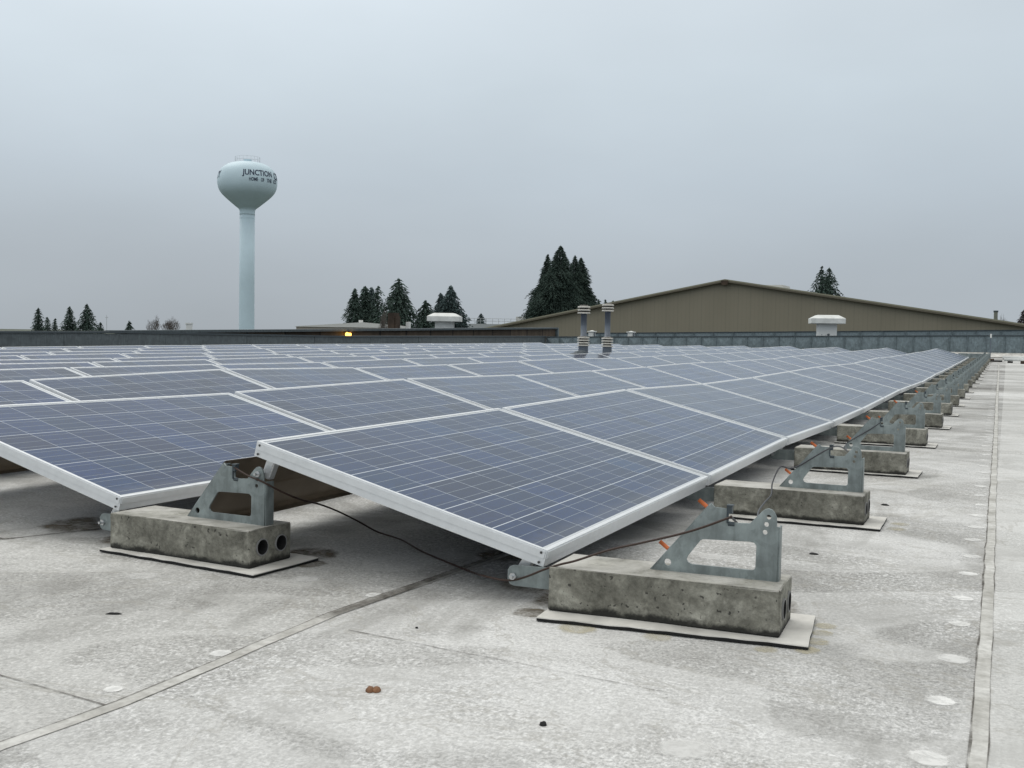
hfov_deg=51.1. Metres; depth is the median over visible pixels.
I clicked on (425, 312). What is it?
fir tree
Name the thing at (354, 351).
solar panel
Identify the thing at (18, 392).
solar panel
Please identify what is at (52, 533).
roof seam
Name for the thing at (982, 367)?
ballast block
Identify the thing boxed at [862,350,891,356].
solar panel
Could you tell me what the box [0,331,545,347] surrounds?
parapet wall
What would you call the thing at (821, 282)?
fir tree
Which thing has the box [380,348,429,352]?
solar panel
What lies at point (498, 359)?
solar panel
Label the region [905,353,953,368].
solar panel
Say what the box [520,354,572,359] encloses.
solar panel
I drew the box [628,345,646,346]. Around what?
solar panel
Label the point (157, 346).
solar panel
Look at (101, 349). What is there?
solar panel
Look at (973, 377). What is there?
ballast block
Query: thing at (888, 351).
solar panel
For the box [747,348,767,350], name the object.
solar panel
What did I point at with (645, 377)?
solar panel
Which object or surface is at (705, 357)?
solar panel
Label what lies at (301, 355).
solar panel
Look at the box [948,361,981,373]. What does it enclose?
ballast block
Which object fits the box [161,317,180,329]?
bare tree
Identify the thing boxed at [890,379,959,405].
ballast block
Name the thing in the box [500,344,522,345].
solar panel
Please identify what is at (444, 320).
exhaust hood
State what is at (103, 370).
solar panel
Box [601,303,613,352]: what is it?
louvred stack
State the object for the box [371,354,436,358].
solar panel
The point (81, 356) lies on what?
solar panel
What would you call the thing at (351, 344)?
solar panel
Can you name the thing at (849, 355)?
solar panel
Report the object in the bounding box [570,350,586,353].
flashing scrap
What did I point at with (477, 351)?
solar panel
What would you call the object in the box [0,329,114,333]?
ground
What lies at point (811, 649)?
roof residue
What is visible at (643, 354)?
solar panel
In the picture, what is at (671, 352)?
solar panel
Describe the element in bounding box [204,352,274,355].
solar panel
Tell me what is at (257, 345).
solar panel
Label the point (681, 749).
roof spots
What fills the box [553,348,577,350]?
solar panel
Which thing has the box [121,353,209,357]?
solar panel
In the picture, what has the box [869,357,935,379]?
solar panel
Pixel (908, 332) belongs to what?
parapet wall
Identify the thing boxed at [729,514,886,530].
roof pad
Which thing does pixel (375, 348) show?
solar panel
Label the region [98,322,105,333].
fir tree
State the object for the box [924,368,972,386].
mounting bracket
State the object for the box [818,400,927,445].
ballast block
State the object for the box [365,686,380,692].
walnut shell
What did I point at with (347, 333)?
wall lamp
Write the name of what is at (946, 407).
ballast block
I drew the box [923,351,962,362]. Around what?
solar panel
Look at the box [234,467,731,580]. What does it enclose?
brown cable
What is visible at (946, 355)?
solar panel
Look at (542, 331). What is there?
raised roof section
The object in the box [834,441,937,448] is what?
roof pad
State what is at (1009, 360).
roof pipe
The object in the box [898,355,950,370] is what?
solar panel
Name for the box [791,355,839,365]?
solar panel
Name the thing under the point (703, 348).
solar panel
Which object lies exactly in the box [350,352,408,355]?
solar panel
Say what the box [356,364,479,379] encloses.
solar panel
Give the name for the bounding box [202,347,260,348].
solar panel
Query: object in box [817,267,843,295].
fir tree
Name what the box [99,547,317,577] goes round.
roof pad
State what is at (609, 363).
solar panel
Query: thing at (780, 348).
solar panel
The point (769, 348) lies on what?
solar panel
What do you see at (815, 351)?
solar panel
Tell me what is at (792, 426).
solar panel
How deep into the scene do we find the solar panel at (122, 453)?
4.09 m
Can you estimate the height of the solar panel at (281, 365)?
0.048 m
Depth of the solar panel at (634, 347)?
30.48 m
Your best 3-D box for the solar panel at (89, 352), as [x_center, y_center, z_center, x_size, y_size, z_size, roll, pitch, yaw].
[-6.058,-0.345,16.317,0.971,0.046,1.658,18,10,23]
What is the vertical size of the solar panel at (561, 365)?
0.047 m
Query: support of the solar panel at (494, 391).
on the ballast block
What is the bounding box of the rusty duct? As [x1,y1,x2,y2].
[388,313,399,327]
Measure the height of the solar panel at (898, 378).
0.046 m
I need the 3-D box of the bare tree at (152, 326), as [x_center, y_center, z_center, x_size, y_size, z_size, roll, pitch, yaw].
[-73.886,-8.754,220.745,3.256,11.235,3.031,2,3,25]
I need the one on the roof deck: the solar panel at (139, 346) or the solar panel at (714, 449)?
the solar panel at (139, 346)
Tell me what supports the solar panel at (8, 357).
on the roof deck
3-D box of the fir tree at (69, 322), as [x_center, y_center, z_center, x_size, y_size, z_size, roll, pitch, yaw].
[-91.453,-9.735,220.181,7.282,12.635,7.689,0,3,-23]
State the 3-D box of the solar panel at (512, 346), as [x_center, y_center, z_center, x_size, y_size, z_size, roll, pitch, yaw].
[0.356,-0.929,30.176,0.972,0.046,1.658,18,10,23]
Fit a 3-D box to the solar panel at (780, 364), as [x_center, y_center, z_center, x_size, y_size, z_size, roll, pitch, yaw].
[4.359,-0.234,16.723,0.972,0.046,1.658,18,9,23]
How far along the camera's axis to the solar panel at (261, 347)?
23.25 m
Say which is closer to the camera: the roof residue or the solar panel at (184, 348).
the roof residue
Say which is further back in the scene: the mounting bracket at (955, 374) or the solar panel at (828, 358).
the solar panel at (828, 358)
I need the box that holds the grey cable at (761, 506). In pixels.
[731,423,879,522]
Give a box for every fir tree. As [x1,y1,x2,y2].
[30,308,45,330]
[44,317,50,330]
[50,318,58,330]
[58,306,79,330]
[74,304,102,333]
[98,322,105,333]
[124,320,134,329]
[341,288,366,327]
[358,286,374,322]
[365,286,387,322]
[368,287,376,314]
[372,278,426,327]
[412,300,434,327]
[433,285,472,327]
[433,293,443,326]
[476,313,485,323]
[808,266,834,294]
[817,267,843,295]
[1016,310,1023,323]
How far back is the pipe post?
35.16 m
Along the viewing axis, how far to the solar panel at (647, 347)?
32.12 m
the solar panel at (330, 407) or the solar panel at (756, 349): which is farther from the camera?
the solar panel at (756, 349)
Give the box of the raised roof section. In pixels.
[106,327,558,336]
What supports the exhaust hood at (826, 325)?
on the rear roof
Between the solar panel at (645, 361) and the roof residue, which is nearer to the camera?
the roof residue
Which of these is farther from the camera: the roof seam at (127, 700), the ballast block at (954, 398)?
the ballast block at (954, 398)
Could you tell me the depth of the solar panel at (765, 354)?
23.72 m
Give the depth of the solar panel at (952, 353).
33.01 m
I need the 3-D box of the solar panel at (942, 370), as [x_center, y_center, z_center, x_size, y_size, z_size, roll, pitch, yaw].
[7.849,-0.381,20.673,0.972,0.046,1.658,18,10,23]
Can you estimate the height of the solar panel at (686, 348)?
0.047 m
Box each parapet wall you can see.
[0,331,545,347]
[546,335,1023,357]
[586,330,1023,336]
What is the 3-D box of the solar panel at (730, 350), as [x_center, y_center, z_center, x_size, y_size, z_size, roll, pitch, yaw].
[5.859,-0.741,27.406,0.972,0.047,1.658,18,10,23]
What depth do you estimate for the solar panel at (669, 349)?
28.14 m
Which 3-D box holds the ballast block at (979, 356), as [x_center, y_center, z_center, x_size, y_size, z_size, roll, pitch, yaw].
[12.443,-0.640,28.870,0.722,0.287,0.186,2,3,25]
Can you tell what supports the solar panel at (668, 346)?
on the roof deck
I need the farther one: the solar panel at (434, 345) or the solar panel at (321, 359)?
the solar panel at (434, 345)
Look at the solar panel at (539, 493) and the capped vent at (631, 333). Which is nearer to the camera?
the solar panel at (539, 493)
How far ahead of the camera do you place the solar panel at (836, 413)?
8.23 m
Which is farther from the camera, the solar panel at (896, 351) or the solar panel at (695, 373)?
the solar panel at (896, 351)
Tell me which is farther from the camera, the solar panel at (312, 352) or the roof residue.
the solar panel at (312, 352)
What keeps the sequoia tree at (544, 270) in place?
on the ground
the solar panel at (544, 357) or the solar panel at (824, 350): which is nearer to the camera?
the solar panel at (544, 357)
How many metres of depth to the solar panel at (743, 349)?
28.98 m
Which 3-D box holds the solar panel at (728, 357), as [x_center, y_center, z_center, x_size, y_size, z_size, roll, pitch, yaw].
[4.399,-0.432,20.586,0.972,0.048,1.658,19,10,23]
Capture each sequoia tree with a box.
[518,272,572,319]
[523,254,550,319]
[527,246,592,313]
[569,255,597,305]
[578,258,600,305]
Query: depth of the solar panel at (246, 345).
23.97 m
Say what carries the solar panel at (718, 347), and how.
on the roof deck
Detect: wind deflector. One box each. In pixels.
[0,456,28,473]
[197,456,352,515]
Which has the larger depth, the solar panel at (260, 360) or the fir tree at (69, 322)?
the fir tree at (69, 322)
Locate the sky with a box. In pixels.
[0,0,1023,329]
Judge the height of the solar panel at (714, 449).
0.047 m
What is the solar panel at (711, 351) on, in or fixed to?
on the roof deck
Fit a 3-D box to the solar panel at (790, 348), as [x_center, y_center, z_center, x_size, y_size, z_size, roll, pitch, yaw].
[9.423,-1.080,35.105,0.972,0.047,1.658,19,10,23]
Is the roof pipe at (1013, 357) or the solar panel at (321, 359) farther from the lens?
the roof pipe at (1013, 357)
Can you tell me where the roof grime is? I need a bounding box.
[43,518,548,616]
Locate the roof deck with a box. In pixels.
[0,357,1023,767]
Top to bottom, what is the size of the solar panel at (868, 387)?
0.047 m
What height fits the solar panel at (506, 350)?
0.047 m
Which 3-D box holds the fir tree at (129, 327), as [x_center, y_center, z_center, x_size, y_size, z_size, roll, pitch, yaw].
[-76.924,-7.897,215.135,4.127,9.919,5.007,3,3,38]
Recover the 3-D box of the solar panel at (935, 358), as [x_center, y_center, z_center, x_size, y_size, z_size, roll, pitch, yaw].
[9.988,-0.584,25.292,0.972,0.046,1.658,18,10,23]
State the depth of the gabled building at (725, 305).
77.48 m
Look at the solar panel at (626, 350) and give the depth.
25.09 m
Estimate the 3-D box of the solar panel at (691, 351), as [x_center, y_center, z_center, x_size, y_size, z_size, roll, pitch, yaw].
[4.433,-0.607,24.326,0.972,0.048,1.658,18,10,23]
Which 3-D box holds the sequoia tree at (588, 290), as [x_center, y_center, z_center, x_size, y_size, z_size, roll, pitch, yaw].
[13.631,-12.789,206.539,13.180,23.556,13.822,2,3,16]
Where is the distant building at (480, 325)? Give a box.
[468,317,524,327]
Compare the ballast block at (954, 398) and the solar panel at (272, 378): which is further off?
the ballast block at (954, 398)
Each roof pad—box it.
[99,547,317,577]
[536,609,814,649]
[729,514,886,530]
[790,468,922,478]
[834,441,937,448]
[925,426,951,429]
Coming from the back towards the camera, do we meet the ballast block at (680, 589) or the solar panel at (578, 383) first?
the solar panel at (578, 383)
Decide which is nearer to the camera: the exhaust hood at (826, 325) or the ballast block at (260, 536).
the ballast block at (260, 536)
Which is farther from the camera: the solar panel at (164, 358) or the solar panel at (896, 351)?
the solar panel at (896, 351)
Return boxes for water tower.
[217,155,276,328]
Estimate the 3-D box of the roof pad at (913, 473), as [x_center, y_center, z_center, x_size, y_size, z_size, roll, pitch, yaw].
[1.849,0.463,5.747,0.644,0.011,0.286,2,3,26]
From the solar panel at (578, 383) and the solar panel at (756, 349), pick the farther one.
the solar panel at (756, 349)
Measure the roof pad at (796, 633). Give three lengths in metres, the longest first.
0.644 x 0.286 x 0.011 m
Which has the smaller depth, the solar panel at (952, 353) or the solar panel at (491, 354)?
the solar panel at (491, 354)
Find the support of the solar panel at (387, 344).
on the roof deck
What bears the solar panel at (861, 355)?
on the roof deck
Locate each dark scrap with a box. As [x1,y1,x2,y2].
[106,612,120,614]
[539,721,546,725]
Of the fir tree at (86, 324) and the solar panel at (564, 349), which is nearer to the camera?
the solar panel at (564, 349)
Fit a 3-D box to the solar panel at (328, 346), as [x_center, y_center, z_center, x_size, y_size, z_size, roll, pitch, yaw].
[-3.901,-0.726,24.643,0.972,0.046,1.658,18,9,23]
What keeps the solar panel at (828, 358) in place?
on the roof deck
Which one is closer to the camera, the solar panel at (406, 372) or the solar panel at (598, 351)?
the solar panel at (406, 372)
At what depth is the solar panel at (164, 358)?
13.53 m
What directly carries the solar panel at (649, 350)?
on the roof deck
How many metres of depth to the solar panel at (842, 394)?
9.79 m
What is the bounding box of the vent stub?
[185,323,192,329]
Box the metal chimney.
[993,311,997,319]
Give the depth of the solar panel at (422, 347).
25.69 m
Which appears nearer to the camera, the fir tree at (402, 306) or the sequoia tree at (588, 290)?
the fir tree at (402, 306)
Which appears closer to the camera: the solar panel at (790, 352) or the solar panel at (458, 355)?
the solar panel at (458, 355)
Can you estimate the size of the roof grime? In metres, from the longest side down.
3.782 x 3.055 x 0.001 m
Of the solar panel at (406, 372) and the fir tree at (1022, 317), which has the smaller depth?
the solar panel at (406, 372)
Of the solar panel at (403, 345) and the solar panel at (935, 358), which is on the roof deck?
the solar panel at (403, 345)
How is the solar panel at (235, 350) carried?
on the roof deck
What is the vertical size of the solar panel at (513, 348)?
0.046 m
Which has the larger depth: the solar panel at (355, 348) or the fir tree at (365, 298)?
the fir tree at (365, 298)
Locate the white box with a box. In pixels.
[406,322,410,327]
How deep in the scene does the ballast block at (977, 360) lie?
25.69 m
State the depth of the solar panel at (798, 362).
18.30 m
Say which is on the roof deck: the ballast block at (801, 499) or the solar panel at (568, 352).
the solar panel at (568, 352)
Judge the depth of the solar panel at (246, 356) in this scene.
15.01 m
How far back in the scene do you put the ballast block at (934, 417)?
8.74 m
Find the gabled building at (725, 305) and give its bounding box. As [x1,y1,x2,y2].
[485,279,1023,335]
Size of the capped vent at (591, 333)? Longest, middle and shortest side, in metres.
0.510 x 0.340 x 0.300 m
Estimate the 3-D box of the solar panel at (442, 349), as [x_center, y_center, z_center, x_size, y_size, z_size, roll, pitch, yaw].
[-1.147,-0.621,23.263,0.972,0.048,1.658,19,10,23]
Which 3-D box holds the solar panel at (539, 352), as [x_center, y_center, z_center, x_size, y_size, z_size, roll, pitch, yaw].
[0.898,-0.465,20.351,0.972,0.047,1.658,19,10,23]
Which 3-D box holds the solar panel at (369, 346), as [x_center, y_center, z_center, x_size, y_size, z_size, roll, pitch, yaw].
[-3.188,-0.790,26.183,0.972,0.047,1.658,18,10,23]
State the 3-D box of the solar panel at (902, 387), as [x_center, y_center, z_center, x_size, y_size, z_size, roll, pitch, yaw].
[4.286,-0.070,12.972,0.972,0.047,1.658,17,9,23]
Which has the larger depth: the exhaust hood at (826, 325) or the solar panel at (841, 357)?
the exhaust hood at (826, 325)
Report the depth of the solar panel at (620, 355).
19.79 m
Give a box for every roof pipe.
[1002,356,1023,358]
[1004,358,1023,362]
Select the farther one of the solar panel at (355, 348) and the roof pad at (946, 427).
the solar panel at (355, 348)
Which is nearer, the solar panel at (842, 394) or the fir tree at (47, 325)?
the solar panel at (842, 394)
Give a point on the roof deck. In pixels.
(874, 671)
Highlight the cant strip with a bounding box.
[952,352,1023,356]
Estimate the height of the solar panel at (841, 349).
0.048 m
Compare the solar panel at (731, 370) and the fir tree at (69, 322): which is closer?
the solar panel at (731, 370)
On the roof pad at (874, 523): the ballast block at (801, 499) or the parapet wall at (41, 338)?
the ballast block at (801, 499)
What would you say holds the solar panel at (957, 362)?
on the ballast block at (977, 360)
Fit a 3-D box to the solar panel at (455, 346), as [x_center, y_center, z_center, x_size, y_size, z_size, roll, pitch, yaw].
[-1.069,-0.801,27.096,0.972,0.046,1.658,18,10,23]
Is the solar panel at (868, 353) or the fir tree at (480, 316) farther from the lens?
the fir tree at (480, 316)
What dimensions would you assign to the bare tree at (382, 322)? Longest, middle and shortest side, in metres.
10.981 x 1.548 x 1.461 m
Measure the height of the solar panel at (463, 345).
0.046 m
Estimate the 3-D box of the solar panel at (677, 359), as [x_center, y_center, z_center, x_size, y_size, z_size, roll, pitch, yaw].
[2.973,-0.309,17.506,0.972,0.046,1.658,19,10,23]
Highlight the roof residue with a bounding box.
[561,523,903,653]
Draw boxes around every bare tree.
[146,316,160,329]
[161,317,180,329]
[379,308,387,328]
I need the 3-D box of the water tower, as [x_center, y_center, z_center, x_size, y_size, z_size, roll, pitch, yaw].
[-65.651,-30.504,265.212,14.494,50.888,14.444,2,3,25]
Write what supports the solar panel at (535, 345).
on the roof deck
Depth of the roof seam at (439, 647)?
2.39 m
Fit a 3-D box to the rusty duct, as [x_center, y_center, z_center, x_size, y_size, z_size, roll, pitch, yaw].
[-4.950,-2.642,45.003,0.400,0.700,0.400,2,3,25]
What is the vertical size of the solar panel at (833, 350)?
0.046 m
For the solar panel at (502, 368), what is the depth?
11.40 m
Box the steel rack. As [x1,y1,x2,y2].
[958,353,1001,361]
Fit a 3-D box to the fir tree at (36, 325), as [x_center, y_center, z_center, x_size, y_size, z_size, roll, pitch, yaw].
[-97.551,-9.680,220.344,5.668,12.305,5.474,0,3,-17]
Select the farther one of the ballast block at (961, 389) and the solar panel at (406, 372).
the ballast block at (961, 389)
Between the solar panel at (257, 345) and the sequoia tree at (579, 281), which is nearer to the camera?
the solar panel at (257, 345)
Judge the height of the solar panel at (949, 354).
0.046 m
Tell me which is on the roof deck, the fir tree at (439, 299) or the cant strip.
the cant strip
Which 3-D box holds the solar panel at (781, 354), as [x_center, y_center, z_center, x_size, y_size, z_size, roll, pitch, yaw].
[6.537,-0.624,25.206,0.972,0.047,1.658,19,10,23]
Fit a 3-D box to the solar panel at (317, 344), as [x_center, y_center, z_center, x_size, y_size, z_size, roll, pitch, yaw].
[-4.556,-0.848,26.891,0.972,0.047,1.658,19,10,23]
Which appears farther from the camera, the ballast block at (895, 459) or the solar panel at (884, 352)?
the solar panel at (884, 352)
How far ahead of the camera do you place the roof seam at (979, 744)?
2.48 m
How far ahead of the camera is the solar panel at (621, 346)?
34.27 m
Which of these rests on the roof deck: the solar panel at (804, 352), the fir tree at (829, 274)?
the solar panel at (804, 352)
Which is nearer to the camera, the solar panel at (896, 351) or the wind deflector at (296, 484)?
the wind deflector at (296, 484)
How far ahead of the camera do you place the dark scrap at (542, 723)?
1.92 m
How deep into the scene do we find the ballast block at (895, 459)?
5.65 m
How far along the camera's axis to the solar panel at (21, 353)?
15.28 m
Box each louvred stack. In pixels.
[577,305,589,352]
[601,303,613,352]
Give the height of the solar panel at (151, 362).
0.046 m
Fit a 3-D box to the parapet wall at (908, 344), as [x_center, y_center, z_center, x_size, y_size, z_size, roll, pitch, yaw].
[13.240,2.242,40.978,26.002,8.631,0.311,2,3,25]
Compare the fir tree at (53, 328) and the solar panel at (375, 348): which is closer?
the solar panel at (375, 348)
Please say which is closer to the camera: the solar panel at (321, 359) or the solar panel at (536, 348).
the solar panel at (321, 359)
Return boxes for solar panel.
[0,348,69,352]
[0,352,52,355]
[0,355,24,359]
[0,358,116,363]
[0,362,99,368]
[0,367,84,382]
[0,380,70,404]
[0,393,328,509]
[2,346,79,348]
[20,353,129,358]
[29,369,270,400]
[49,351,136,354]
[63,348,142,351]
[70,364,224,375]
[78,345,147,348]
[92,359,216,366]
[113,356,213,360]
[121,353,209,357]
[134,349,211,352]
[138,347,204,349]
[144,345,203,347]
[201,344,255,346]
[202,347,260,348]
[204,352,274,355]
[205,348,272,352]
[208,357,309,363]
[209,354,290,358]
[216,362,332,368]
[225,367,385,388]
[234,379,487,430]
[252,344,298,346]
[254,408,707,566]
[258,346,308,348]
[266,348,320,351]
[272,350,337,353]
[286,354,353,356]
[296,344,338,345]
[299,356,378,362]
[306,346,350,347]
[318,347,368,350]
[322,359,418,367]
[330,350,385,353]
[336,344,370,345]
[348,345,387,347]
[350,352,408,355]
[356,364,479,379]
[363,347,406,349]
[371,344,403,344]
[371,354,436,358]
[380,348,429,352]
[385,345,421,346]
[403,351,454,354]
[403,357,481,364]
[404,343,432,344]
[404,346,440,348]
[407,375,575,408]
[419,344,449,346]
[422,348,465,351]
[429,353,487,357]
[431,343,455,344]
[438,346,472,347]
[448,344,478,345]
[448,361,551,375]
[449,350,490,353]
[460,348,496,350]
[467,356,528,362]
[470,346,501,347]
[475,344,502,345]
[479,352,528,356]
[488,350,523,351]
[494,347,523,349]
[499,345,524,347]
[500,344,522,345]
[502,389,786,485]
[517,370,644,395]
[518,358,603,372]
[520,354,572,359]
[521,347,552,348]
[521,351,561,354]
[522,345,549,346]
[524,349,555,350]
[549,346,573,348]
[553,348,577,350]
[556,350,591,353]
[562,353,610,357]
[573,358,641,368]
[588,347,602,349]
[588,350,616,352]
[592,367,700,387]
[598,352,641,357]
[612,349,642,351]
[613,345,630,346]
[617,356,674,366]
[623,347,645,348]
[627,384,832,445]
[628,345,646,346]
[629,351,663,356]
[637,348,662,351]
[643,346,661,348]
[647,363,739,383]
[652,355,702,363]
[654,351,685,354]
[656,348,681,350]
[659,346,677,347]
[677,347,697,349]
[680,350,707,353]
[683,354,727,361]
[691,362,764,378]
[692,347,714,349]
[698,350,724,353]
[702,377,862,427]
[709,346,726,348]
[709,353,748,360]
[715,348,740,352]
[720,346,737,348]
[725,360,786,374]
[729,352,767,359]
[731,348,752,351]
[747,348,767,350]
[748,351,780,358]
[752,359,804,370]
[752,371,884,412]
[761,347,779,350]
[764,351,793,356]
[771,347,789,349]
[772,356,823,367]
[780,346,797,349]
[780,350,805,355]
[788,367,899,401]
[791,349,815,354]
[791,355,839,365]
[802,348,825,353]
[808,354,851,363]
[812,348,835,352]
[818,365,911,393]
[822,353,859,362]
[823,348,843,351]
[829,347,849,351]
[835,352,868,360]
[839,363,921,388]
[846,351,875,358]
[854,360,929,383]
[855,350,883,357]
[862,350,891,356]
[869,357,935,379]
[870,349,897,355]
[877,349,903,354]
[881,357,941,375]
[882,348,907,354]
[891,356,946,373]
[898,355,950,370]
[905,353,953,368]
[912,352,956,366]
[918,352,959,364]
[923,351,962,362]
[928,350,964,361]
[932,349,966,359]
[936,348,968,358]
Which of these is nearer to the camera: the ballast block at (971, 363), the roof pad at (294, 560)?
the roof pad at (294, 560)
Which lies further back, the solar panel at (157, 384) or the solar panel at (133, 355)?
the solar panel at (133, 355)
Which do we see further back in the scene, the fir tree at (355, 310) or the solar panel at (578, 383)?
the fir tree at (355, 310)
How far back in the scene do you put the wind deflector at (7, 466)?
4.62 m
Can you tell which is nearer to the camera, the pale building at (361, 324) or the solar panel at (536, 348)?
the solar panel at (536, 348)
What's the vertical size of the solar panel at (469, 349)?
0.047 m
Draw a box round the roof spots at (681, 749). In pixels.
[103,375,994,765]
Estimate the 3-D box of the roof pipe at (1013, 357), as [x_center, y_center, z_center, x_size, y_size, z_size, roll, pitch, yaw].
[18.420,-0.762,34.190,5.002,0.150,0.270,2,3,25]
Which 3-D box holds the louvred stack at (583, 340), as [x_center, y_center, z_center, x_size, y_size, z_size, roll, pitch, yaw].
[1.289,-0.791,19.310,0.340,1.262,0.340,2,3,25]
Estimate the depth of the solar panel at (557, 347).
29.49 m
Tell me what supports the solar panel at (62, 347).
on the roof deck
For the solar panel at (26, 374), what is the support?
on the roof deck
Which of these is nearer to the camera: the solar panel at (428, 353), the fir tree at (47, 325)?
the solar panel at (428, 353)
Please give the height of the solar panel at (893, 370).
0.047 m
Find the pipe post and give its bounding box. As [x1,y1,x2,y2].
[990,334,993,359]
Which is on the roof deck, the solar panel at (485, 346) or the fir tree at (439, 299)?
the solar panel at (485, 346)
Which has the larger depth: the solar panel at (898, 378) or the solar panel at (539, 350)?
the solar panel at (539, 350)
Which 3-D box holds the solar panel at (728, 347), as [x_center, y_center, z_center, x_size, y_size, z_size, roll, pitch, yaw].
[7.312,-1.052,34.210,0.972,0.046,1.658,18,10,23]
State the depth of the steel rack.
34.37 m
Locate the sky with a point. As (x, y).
(433, 146)
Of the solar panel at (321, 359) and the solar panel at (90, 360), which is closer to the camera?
the solar panel at (90, 360)
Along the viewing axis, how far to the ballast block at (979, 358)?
27.20 m
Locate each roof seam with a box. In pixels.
[0,552,510,750]
[0,674,104,704]
[8,528,101,538]
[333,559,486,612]
[350,630,658,690]
[965,362,999,767]
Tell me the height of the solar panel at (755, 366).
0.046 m
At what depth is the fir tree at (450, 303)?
164.56 m
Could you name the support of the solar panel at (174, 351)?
on the roof deck
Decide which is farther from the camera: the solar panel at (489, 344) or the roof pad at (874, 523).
the solar panel at (489, 344)
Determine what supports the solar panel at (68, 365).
on the roof deck
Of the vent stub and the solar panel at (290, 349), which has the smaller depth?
the solar panel at (290, 349)
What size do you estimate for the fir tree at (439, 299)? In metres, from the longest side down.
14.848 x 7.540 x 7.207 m
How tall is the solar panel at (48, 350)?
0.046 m
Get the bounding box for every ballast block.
[98,461,290,568]
[508,498,791,637]
[685,441,869,524]
[770,415,909,474]
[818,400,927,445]
[852,390,943,427]
[874,384,952,414]
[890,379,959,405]
[904,375,964,397]
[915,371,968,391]
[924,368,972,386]
[931,366,975,382]
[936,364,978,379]
[942,362,980,376]
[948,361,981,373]
[951,359,983,371]
[955,357,984,369]
[958,356,986,367]
[960,355,987,365]
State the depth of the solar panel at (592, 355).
18.32 m
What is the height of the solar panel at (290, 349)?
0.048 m
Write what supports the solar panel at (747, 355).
on the roof deck
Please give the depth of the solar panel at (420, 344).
31.85 m
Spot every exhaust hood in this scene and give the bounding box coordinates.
[427,313,461,327]
[808,315,845,335]
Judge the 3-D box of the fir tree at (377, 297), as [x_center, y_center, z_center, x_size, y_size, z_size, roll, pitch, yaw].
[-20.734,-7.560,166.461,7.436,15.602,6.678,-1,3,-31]
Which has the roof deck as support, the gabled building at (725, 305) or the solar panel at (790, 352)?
the solar panel at (790, 352)
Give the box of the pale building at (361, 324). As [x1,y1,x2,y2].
[296,320,405,328]
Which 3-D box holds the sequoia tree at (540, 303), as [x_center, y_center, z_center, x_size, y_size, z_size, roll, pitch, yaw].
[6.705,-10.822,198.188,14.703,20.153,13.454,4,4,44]
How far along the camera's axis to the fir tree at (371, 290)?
171.84 m
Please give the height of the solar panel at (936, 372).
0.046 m
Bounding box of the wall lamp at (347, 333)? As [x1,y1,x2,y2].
[344,331,351,335]
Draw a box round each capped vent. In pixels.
[587,330,596,335]
[626,331,635,335]
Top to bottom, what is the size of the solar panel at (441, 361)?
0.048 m
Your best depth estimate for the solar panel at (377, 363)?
12.11 m
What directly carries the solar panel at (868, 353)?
on the roof deck
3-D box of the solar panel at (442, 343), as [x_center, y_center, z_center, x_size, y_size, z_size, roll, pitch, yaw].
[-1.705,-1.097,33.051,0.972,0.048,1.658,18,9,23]
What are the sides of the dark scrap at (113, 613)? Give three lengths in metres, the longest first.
0.041 x 0.009 x 0.005 m
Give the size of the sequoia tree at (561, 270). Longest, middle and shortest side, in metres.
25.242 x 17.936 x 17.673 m
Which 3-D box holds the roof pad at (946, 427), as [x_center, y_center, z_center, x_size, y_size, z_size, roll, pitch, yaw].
[3.270,0.346,8.824,0.644,0.011,0.286,2,3,26]
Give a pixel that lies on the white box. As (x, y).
(408, 324)
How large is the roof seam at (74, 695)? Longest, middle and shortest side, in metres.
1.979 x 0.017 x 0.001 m
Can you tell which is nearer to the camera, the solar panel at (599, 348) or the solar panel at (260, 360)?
the solar panel at (260, 360)

